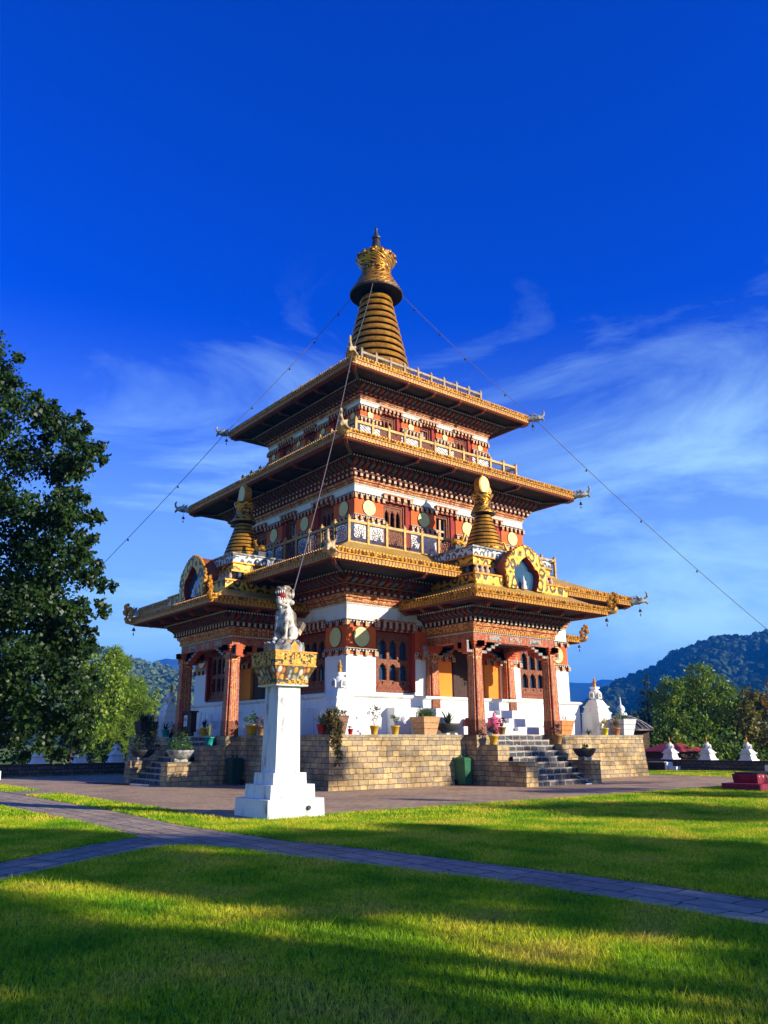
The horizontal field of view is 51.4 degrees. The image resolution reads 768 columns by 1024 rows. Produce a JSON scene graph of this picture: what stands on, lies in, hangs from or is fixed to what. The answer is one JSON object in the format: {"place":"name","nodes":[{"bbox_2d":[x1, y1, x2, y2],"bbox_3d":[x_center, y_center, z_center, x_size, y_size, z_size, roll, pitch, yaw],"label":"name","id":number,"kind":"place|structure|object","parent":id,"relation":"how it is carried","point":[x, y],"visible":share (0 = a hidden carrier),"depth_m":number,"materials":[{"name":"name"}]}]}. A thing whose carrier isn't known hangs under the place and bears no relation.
{"place":"outdoors","nodes":[
{"label":"outdoors","id":0,"kind":"place"},
{"bbox_2d":[7,790,60,794],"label":"path","id":1,"kind":"structure","parent":0,"point":[29,792],"depth_m":26.23,"materials":[{"name":"grey stone"}]},
{"bbox_2d":[3,658,134,744],"bbox_3d":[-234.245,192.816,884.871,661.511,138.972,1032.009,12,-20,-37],"label":"hill","id":2,"kind":"structure","parent":0,"point":[57,739],"depth_m":479.64,"materials":[{"name":"green plant"}]},
{"bbox_2d":[0,635,194,718],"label":"hill forest","id":3,"kind":"object","parent":2,"relation":"on","point":[160,676],"visible":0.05,"depth_m":748.05,"materials":[{"name":"green plant"}]},
{"bbox_2d":[0,836,180,879],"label":"path","id":4,"kind":"structure","parent":0,"point":[30,864],"depth_m":11.62,"materials":[{"name":"grey stone"}]},
{"bbox_2d":[152,659,195,669],"bbox_3d":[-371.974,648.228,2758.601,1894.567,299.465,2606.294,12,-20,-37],"label":"mountain","id":5,"kind":"structure","parent":0,"point":[173,663],"depth_m":2798.43,"materials":[{"name":"blue"}]},
{"bbox_2d":[0,774,732,818],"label":"plaza","id":6,"kind":"structure","parent":0,"point":[218,800],"depth_m":25.92,"materials":[{"name":"grey stone"}]},
{"bbox_2d":[86,782,147,785],"bbox_3d":[-10.367,10.493,30.774,3.668,0.053,0.249,-12,-20,34],"label":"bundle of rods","id":7,"kind":"object","parent":6,"relation":"on","point":[117,783],"visible":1,"depth_m":30.75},
{"bbox_2d":[225,755,243,784],"bbox_3d":[-5.742,9.898,30.654,0.585,1.118,0.550,15,-22,-42],"label":"wheeled bin","id":8,"kind":"object","parent":6,"relation":"on","point":[234,768],"visible":1,"depth_m":30.48,"materials":[{"name":"green plastic"}]},
{"bbox_2d":[453,755,472,784],"bbox_3d":[2.974,9.663,29.949,0.585,1.118,0.550,-15,-22,42],"label":"wheeled bin","id":9,"kind":"object","parent":6,"relation":"on","point":[463,766],"visible":1,"depth_m":29.77,"materials":[{"name":"green plastic"}]},
{"bbox_2d":[0,745,767,1023],"bbox_3d":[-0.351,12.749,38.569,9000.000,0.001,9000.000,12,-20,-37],"label":"lawn","id":10,"kind":"structure","parent":0,"point":[47,760],"depth_m":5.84,"materials":[{"name":"plant"}]},
{"bbox_2d":[0,329,118,763],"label":"broadleaf tree","id":11,"kind":"object","parent":10,"relation":"on","point":[54,633],"visible":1,"depth_m":18.63,"materials":[{"name":"green plant"}]},
{"bbox_2d":[0,762,124,776],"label":"boundary wall","id":12,"kind":"structure","parent":10,"relation":"on","point":[28,770],"depth_m":39.87,"materials":[{"name":"grey stone"}]},
{"bbox_2d":[28,752,46,763],"bbox_3d":[-17.139,11.914,39.601,0.704,1.134,0.704,12,-20,-37],"label":"stupa","id":13,"kind":"object","parent":12,"relation":"on","point":[36,758],"visible":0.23,"depth_m":39.30,"materials":[{"name":"white paint"}]},
{"bbox_2d":[71,750,87,762],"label":"stupa","id":14,"kind":"object","parent":12,"relation":"on","point":[82,759],"visible":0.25,"depth_m":40.55,"materials":[{"name":"white paint"}]},
{"bbox_2d":[106,738,124,762],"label":"stupa","id":15,"kind":"object","parent":12,"relation":"on","point":[115,755],"visible":0.99,"depth_m":41.70,"materials":[{"name":"white paint"}]},
{"bbox_2d":[0,731,126,763],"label":"undergrowth","id":16,"kind":"object","parent":10,"relation":"on","point":[105,758],"visible":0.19,"depth_m":42.93,"materials":[{"name":"green plant"}]},
{"bbox_2d":[47,642,136,761],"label":"broadleaf tree","id":17,"kind":"object","parent":10,"relation":"on","point":[101,706],"visible":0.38,"depth_m":68.32,"materials":[{"name":"green plant"}]},
{"bbox_2d":[65,644,156,761],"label":"broadleaf tree","id":18,"kind":"object","parent":10,"relation":"on","point":[122,729],"visible":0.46,"depth_m":70.17,"materials":[{"name":"green plant"}]},
{"bbox_2d":[149,689,160,721],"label":"young tree","id":19,"kind":"object","parent":10,"relation":"on","point":[156,704],"visible":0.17,"depth_m":71.92,"materials":[{"name":"green plant"}]},
{"bbox_2d":[234,639,324,819],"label":"stone pillar","id":20,"kind":"structure","parent":10,"relation":"on","point":[280,786],"depth_m":18.09,"materials":[{"name":"white stone"}]},
{"bbox_2d":[272,585,297,639],"bbox_3d":[-2.349,2.456,19.164,0.554,1.328,0.832,-8,-18,25],"label":"lion statue","id":21,"kind":"object","parent":20,"relation":"on","point":[285,627],"visible":0.93,"depth_m":18.96,"materials":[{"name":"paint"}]},
{"bbox_2d":[297,621,305,635],"bbox_3d":[-2.080,3.094,19.542,0.164,0.861,0.362,-14,-21,40],"label":"floodlight","id":22,"kind":"object","parent":20,"relation":"on","point":[301,625],"visible":0.72,"depth_m":19.60,"materials":[{"name":"metal"}]},
{"bbox_2d":[124,734,648,790],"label":"stone terrace","id":23,"kind":"structure","parent":10,"relation":"on","point":[376,761],"depth_m":30.07,"materials":[{"name":"beige stone"}]},
{"bbox_2d":[124,726,160,760],"bbox_3d":[-10.113,9.704,33.489,1.465,1.391,1.174,6,-17,-22],"label":"planter bowl","id":24,"kind":"object","parent":23,"relation":"on","point":[139,752],"visible":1,"depth_m":33.25,"materials":[{"name":"grey stone"}]},
{"bbox_2d":[134,712,157,736],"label":"shrub","id":25,"kind":"object","parent":23,"relation":"on","point":[147,720],"visible":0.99,"depth_m":40.06,"materials":[{"name":"green plant"}]},
{"bbox_2d":[151,723,158,736],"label":"potted plant","id":26,"kind":"object","parent":23,"relation":"on","point":[155,727],"visible":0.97,"depth_m":39.08,"materials":[{"name":"green plant"}]},
{"bbox_2d":[156,684,175,736],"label":"white stupa","id":27,"kind":"object","parent":23,"relation":"on","point":[167,713],"visible":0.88,"depth_m":40.26,"materials":[{"name":"white paint"}]},
{"bbox_2d":[161,721,171,736],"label":"potted plant","id":28,"kind":"object","parent":23,"relation":"on","point":[164,732],"visible":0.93,"depth_m":37.92,"materials":[{"name":"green plant"}]},
{"bbox_2d":[166,728,174,743],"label":"potted plant","id":29,"kind":"object","parent":23,"relation":"on","point":[171,734],"visible":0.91,"depth_m":34.21,"materials":[{"name":"green plant"}]},
{"bbox_2d":[166,731,194,761],"bbox_3d":[-7.811,9.020,30.731,1.165,1.166,1.069,12,-20,-37],"label":"planter bowl","id":30,"kind":"object","parent":23,"relation":"on","point":[175,754],"visible":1,"depth_m":30.48,"materials":[{"name":"grey stone"}]},
{"bbox_2d":[182,711,198,735],"bbox_3d":[-8.575,9.280,34.963,0.360,1.070,1.160,12,-20,-37],"label":"notice board","id":31,"kind":"object","parent":23,"relation":"on","point":[189,721],"visible":0.94,"depth_m":34.67,"materials":[{"name":"black wood"}]},
{"bbox_2d":[198,712,205,735],"bbox_3d":[-7.901,9.203,34.585,0.137,1.008,0.440,12,-20,-37],"label":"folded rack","id":32,"kind":"object","parent":23,"relation":"on","point":[200,718],"visible":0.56,"depth_m":34.66,"materials":[{"name":"grey metal"}]},
{"bbox_2d":[199,718,207,735],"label":"potted plant","id":33,"kind":"object","parent":23,"relation":"on","point":[203,731],"visible":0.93,"depth_m":33.62,"materials":[{"name":"yellow plant"}]},
{"bbox_2d":[204,722,213,744],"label":"potted plant","id":34,"kind":"object","parent":23,"relation":"on","point":[208,740],"visible":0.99,"depth_m":31.39,"materials":[{"name":"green plant"}]},
{"bbox_2d":[243,711,259,735],"bbox_3d":[-5.270,8.420,31.869,0.619,0.990,0.564,-4,-16,13],"label":"potted plant","id":35,"kind":"object","parent":23,"relation":"on","point":[251,729],"visible":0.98,"depth_m":31.69,"materials":[{"name":"yellow plant"}]},
{"bbox_2d":[256,716,263,734],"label":"potted plant","id":36,"kind":"object","parent":23,"relation":"on","point":[260,730],"visible":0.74,"depth_m":31.08,"materials":[{"name":"yellow plant"}]},
{"bbox_2d":[316,712,326,733],"bbox_3d":[-2.154,7.254,27.532,0.704,0.814,0.907,3,-16,-11],"label":"potted plant","id":37,"kind":"object","parent":23,"relation":"on","point":[321,727],"visible":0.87,"depth_m":27.38,"materials":[{"name":"red plant"}]},
{"bbox_2d":[321,707,349,766],"bbox_3d":[-1.667,7.747,27.401,1.002,2.132,1.451,2,-16,-6],"label":"potted plant","id":38,"kind":"object","parent":23,"relation":"on","point":[336,722],"visible":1,"depth_m":27.07,"materials":[{"name":"green plant"}]},
{"bbox_2d":[317,660,360,733],"bbox_3d":[-1.624,6.737,29.117,1.145,2.677,1.145,12,-20,-37],"label":"white stupa","id":39,"kind":"object","parent":23,"relation":"on","point":[340,696],"visible":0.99,"depth_m":28.84,"materials":[{"name":"white paint"}]},
{"bbox_2d":[347,725,352,733],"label":"potted plant","id":40,"kind":"object","parent":23,"relation":"on","point":[350,731],"visible":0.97,"depth_m":27.87,"materials":[{"name":"red plant"}]},
{"bbox_2d":[367,704,382,733],"bbox_3d":[-0.327,7.449,28.679,0.594,1.060,0.356,6,-17,-20],"label":"potted plant","id":41,"kind":"object","parent":23,"relation":"on","point":[374,729],"visible":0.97,"depth_m":28.55,"materials":[{"name":"yellow plant"}]},
{"bbox_2d":[123,227,647,735],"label":"temple","id":42,"kind":"structure","parent":23,"relation":"on","point":[401,611],"depth_m":35.02,"materials":[{"name":"white paint"}]},
{"bbox_2d":[67,300,349,599],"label":"guy wire","id":43,"kind":"object","parent":42,"relation":"attached to","point":[177,486],"visible":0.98,"depth_m":44.37,"materials":[{"name":"metal"}]},
{"bbox_2d":[209,657,224,699],"bbox_3d":[-8.033,8.045,39.191,0.320,2.280,1.960,12,-20,-37],"label":"window","id":44,"kind":"structure","parent":42,"relation":"in","point":[218,663],"depth_m":39.32,"materials":[{"name":"red wood"}]},
{"bbox_2d":[251,538,267,556],"bbox_3d":[-5.584,1.645,35.430,0.540,1.047,0.974,12,-20,-37],"label":"golden deer","id":45,"kind":"object","parent":42,"relation":"on","point":[258,550],"visible":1,"depth_m":35.11},
{"bbox_2d":[253,674,265,699],"bbox_3d":[-5.433,7.672,35.864,0.095,2.300,1.640,12,-20,-37],"label":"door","id":46,"kind":"structure","parent":42,"relation":"in","point":[259,692],"depth_m":36.08,"materials":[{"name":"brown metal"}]},
{"bbox_2d":[255,532,266,545],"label":"window","id":47,"kind":"structure","parent":42,"relation":"in","point":[261,537],"depth_m":40.91,"materials":[{"name":"red wood"}]},
{"bbox_2d":[284,445,292,455],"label":"window","id":48,"kind":"structure","parent":42,"relation":"in","point":[289,448],"depth_m":42.62,"materials":[{"name":"red wood"}]},
{"bbox_2d":[287,520,295,551],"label":"window","id":49,"kind":"structure","parent":42,"relation":"in","point":[290,525],"depth_m":38.75,"materials":[{"name":"red wood"}]},
{"bbox_2d":[301,632,325,691],"bbox_3d":[-2.814,6.202,32.846,0.320,2.280,1.960,12,-20,-37],"label":"window","id":50,"kind":"structure","parent":42,"relation":"in","point":[316,642],"depth_m":32.73,"materials":[{"name":"red wood"}]},
{"bbox_2d":[310,432,316,441],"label":"window","id":51,"kind":"structure","parent":42,"relation":"in","point":[312,437],"depth_m":40.80,"materials":[{"name":"red wood"}]},
{"bbox_2d":[319,505,333,540],"bbox_3d":[-2.461,0.519,36.266,0.320,1.550,1.330,12,-20,-37],"label":"window","id":52,"kind":"structure","parent":42,"relation":"in","point":[325,513],"depth_m":36.46,"materials":[{"name":"red wood"}]},
{"bbox_2d":[291,283,372,599],"bbox_3d":[-1.580,-5.128,31.922,0.251,21.521,19.828,-2,-16,5],"label":"guy wire","id":53,"kind":"object","parent":42,"relation":"attached to","point":[323,484],"visible":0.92,"depth_m":26.60,"materials":[{"name":"metal"}]},
{"bbox_2d":[380,415,395,435],"bbox_3d":[0.059,-4.141,38.584,1.090,0.970,0.320,12,-20,-37],"label":"window","id":54,"kind":"structure","parent":42,"relation":"in","point":[384,419],"depth_m":38.66,"materials":[{"name":"red wood"}]},
{"bbox_2d":[376,631,409,689],"bbox_3d":[0.318,6.090,32.495,1.960,2.280,0.320,12,-20,-37],"label":"window","id":55,"kind":"structure","parent":42,"relation":"in","point":[392,661],"depth_m":32.48,"materials":[{"name":"red wood"}]},
{"bbox_2d":[383,502,404,537],"bbox_3d":[0.327,0.419,35.954,1.330,1.550,0.320,12,-20,-37],"label":"window","id":56,"kind":"structure","parent":42,"relation":"in","point":[389,508],"depth_m":36.04,"materials":[{"name":"red wood"}]},
{"bbox_2d":[420,427,430,445],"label":"window","id":57,"kind":"structure","parent":42,"relation":"in","point":[427,435],"depth_m":40.11,"materials":[{"name":"red wood"}]},
{"bbox_2d":[436,514,449,546],"bbox_3d":[2.654,0.919,37.722,1.000,1.550,0.320,12,-20,-37],"label":"window","id":58,"kind":"structure","parent":42,"relation":"in","point":[446,520],"depth_m":37.86,"materials":[{"name":"red wood"}]},
{"bbox_2d":[448,533,467,550],"bbox_3d":[3.261,1.327,34.440,0.974,1.047,0.540,12,-20,-37],"label":"golden deer","id":59,"kind":"object","parent":42,"relation":"on","point":[457,543],"visible":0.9,"depth_m":34.20},
{"bbox_2d":[453,437,466,456],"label":"window","id":60,"kind":"structure","parent":42,"relation":"in","point":[461,443],"depth_m":41.51,"materials":[{"name":"red wood"}]},
{"bbox_2d":[452,652,467,697],"bbox_3d":[3.636,7.347,34.849,1.640,2.300,0.095,12,-20,-37],"label":"door","id":61,"kind":"structure","parent":42,"relation":"in","point":[460,667],"depth_m":34.66,"materials":[{"name":"brown wood"}]},
{"bbox_2d":[501,541,509,550],"bbox_3d":[5.698,1.851,36.293,0.974,1.047,0.540,12,-20,-37],"label":"golden deer","id":62,"kind":"object","parent":42,"relation":"on","point":[505,547],"visible":0.23,"depth_m":36.16},
{"bbox_2d":[519,652,542,696],"bbox_3d":[6.926,7.508,37.517,1.960,2.280,0.320,12,-20,-37],"label":"window","id":63,"kind":"structure","parent":42,"relation":"in","point":[531,671],"depth_m":37.44,"materials":[{"name":"red wood"}]},
{"bbox_2d":[402,295,767,629],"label":"guy wire","id":64,"kind":"object","parent":42,"relation":"attached to","point":[505,394],"visible":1,"depth_m":42.09,"materials":[{"name":"metal"}]},
{"bbox_2d":[390,714,399,733],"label":"potted plant","id":65,"kind":"object","parent":23,"relation":"on","point":[395,729],"visible":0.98,"depth_m":29.06,"materials":[{"name":"yellow plant"}]},
{"bbox_2d":[409,705,440,734],"bbox_3d":[1.641,7.872,30.329,1.401,1.143,1.351,-2,-16,7],"label":"wooden planter","id":66,"kind":"object","parent":23,"relation":"on","point":[424,722],"visible":1,"depth_m":30.02,"materials":[{"name":"brown wood"}]},
{"bbox_2d":[438,710,459,734],"bbox_3d":[2.502,8.133,30.979,1.067,0.995,1.090,12,-20,-37],"label":"planter bowl","id":67,"kind":"object","parent":23,"relation":"on","point":[448,727],"visible":0.94,"depth_m":30.60,"materials":[{"name":"grey stone"}]},
{"bbox_2d":[463,718,467,725],"bbox_3d":[3.621,8.617,32.072,0.884,0.660,0.437,4,-17,-15],"label":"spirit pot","id":68,"kind":"object","parent":23,"relation":"on","point":[465,722],"visible":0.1,"depth_m":31.95,"materials":[{"name":"ceramic"}]},
{"bbox_2d":[487,723,498,744],"bbox_3d":[4.165,8.416,30.323,0.466,0.816,0.506,12,-20,-37],"label":"potted plant","id":69,"kind":"object","parent":23,"relation":"on","point":[493,739],"visible":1,"depth_m":30.20,"materials":[{"name":"yellow plant"}]},
{"bbox_2d":[487,713,501,733],"bbox_3d":[4.518,8.666,32.613,0.600,0.860,0.594,12,-20,-37],"label":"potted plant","id":70,"kind":"object","parent":23,"relation":"on","point":[491,720],"visible":0.69,"depth_m":32.41,"materials":[{"name":"pink plant"}]},
{"bbox_2d":[495,717,506,733],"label":"potted plant","id":71,"kind":"object","parent":23,"relation":"on","point":[502,729],"visible":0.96,"depth_m":31.95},
{"bbox_2d":[551,723,562,743],"bbox_3d":[7.050,8.999,32.487,0.448,0.871,0.509,-9,-18,28],"label":"potted plant","id":72,"kind":"object","parent":23,"relation":"on","point":[557,739],"visible":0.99,"depth_m":32.34,"materials":[{"name":"orange plant"}]},
{"bbox_2d":[560,714,573,734],"bbox_3d":[7.846,9.343,35.369,1.086,1.057,1.206,12,-20,-37],"label":"wooden planter","id":73,"kind":"object","parent":23,"relation":"on","point":[567,727],"visible":0.45,"depth_m":34.92,"materials":[{"name":"orange wood"}]},
{"bbox_2d":[573,743,595,759],"bbox_3d":[7.873,9.396,31.312,0.907,0.653,0.898,12,-20,-37],"label":"planter bowl","id":74,"kind":"object","parent":23,"relation":"on","point":[584,752],"visible":1,"depth_m":31.04,"materials":[{"name":"grey stone"}]},
{"bbox_2d":[581,677,612,734],"bbox_3d":[10.172,9.296,38.274,1.169,2.732,1.169,12,-20,-37],"label":"white stupa","id":75,"kind":"object","parent":23,"relation":"on","point":[596,712],"visible":0.99,"depth_m":37.90,"materials":[{"name":"white paint"}]},
{"bbox_2d":[598,718,608,734],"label":"potted plant","id":76,"kind":"object","parent":23,"relation":"on","point":[604,729],"visible":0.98,"depth_m":36.48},
{"bbox_2d":[610,716,620,734],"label":"potted plant","id":77,"kind":"object","parent":23,"relation":"on","point":[615,731],"visible":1,"depth_m":36.96,"materials":[{"name":"orange plant"}]},
{"bbox_2d":[608,710,636,734],"bbox_3d":[11.245,9.972,37.833,1.085,1.184,1.030,12,-20,-37],"label":"potted plant","id":78,"kind":"object","parent":23,"relation":"on","point":[626,726],"visible":0.83,"depth_m":37.49,"materials":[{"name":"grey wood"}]},
{"bbox_2d":[627,709,642,717],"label":"tree","id":79,"kind":"object","parent":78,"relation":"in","point":[631,713],"visible":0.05,"depth_m":63.51,"materials":[{"name":"green plant"}]},
{"bbox_2d":[611,697,652,748],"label":"pavilion","id":80,"kind":"structure","parent":10,"relation":"on","point":[642,728],"depth_m":52.30,"materials":[{"name":"grey metal"}]},
{"bbox_2d":[634,674,657,745],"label":"cypress tree","id":81,"kind":"object","parent":10,"relation":"on","point":[643,718],"visible":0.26,"depth_m":58.37,"materials":[{"name":"green plant"}]},
{"bbox_2d":[648,761,680,769],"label":"stone bench","id":82,"kind":"object","parent":10,"relation":"on","point":[660,765],"visible":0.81,"depth_m":44.43,"materials":[{"name":"white stone"}]},
{"bbox_2d":[645,744,701,759],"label":"shed","id":83,"kind":"structure","parent":10,"relation":"on","point":[656,751],"depth_m":47.64,"materials":[{"name":"red metal"}]},
{"bbox_2d":[641,660,758,759],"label":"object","id":84,"kind":"object","parent":10,"relation":"on","point":[675,709],"visible":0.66,"depth_m":54.38,"materials":[{"name":"green plant"}]},
{"bbox_2d":[644,725,767,760],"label":"undergrowth","id":85,"kind":"object","parent":10,"relation":"on","point":[734,746],"visible":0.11,"depth_m":46.70,"materials":[{"name":"green plant"}]},
{"bbox_2d":[646,759,767,771],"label":"boundary wall","id":86,"kind":"structure","parent":10,"relation":"on","point":[715,765],"depth_m":43.02,"materials":[{"name":"grey stone"}]},
{"bbox_2d":[661,738,680,758],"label":"stupa","id":87,"kind":"object","parent":86,"relation":"on","point":[669,752],"visible":0.98,"depth_m":45.36,"materials":[{"name":"white paint"}]},
{"bbox_2d":[698,738,718,759],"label":"stupa","id":88,"kind":"object","parent":86,"relation":"on","point":[707,753],"visible":1,"depth_m":43.62,"materials":[{"name":"white paint"}]},
{"bbox_2d":[738,738,759,760],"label":"stupa","id":89,"kind":"object","parent":86,"relation":"on","point":[747,753],"visible":1,"depth_m":41.88,"materials":[{"name":"white paint"}]},
{"bbox_2d":[721,771,767,790],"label":"offering altar","id":90,"kind":"object","parent":10,"relation":"on","point":[754,780],"visible":0.9,"depth_m":26.33,"materials":[{"name":"red paint"}]},
{"bbox_2d":[729,685,767,760],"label":"broadleaf tree","id":91,"kind":"object","parent":10,"relation":"on","point":[757,733],"visible":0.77,"depth_m":52.52,"materials":[{"name":"green plant"}]},
{"bbox_2d":[760,693,767,770],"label":"stone pillar","id":92,"kind":"structure","parent":10,"relation":"on","point":[764,701],"depth_m":40.09,"materials":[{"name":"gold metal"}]},
{"bbox_2d":[0,791,767,924],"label":"path","id":93,"kind":"structure","parent":0,"point":[731,906],"depth_m":10.98,"materials":[{"name":"grey stone"}]},
{"bbox_2d":[0,0,767,682],"label":"sky","id":94,"kind":"structure","parent":0,"point":[573,194],"materials":[{"name":"blue"}]},
{"bbox_2d":[569,679,613,701],"bbox_3d":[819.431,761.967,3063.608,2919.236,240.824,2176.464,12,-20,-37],"label":"mountain","id":95,"kind":"structure","parent":0,"point":[579,692],"depth_m":2805.93,"materials":[{"name":"blue"}]},
{"bbox_3d":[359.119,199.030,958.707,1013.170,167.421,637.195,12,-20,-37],"label":"hill","id":96,"kind":"structure","parent":0,"visible":0},
{"bbox_2d":[579,628,767,733],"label":"hill forest","id":97,"kind":"object","parent":96,"relation":"on","point":[740,660],"visible":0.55,"depth_m":848.25,"materials":[{"name":"green plant"}]}
]}

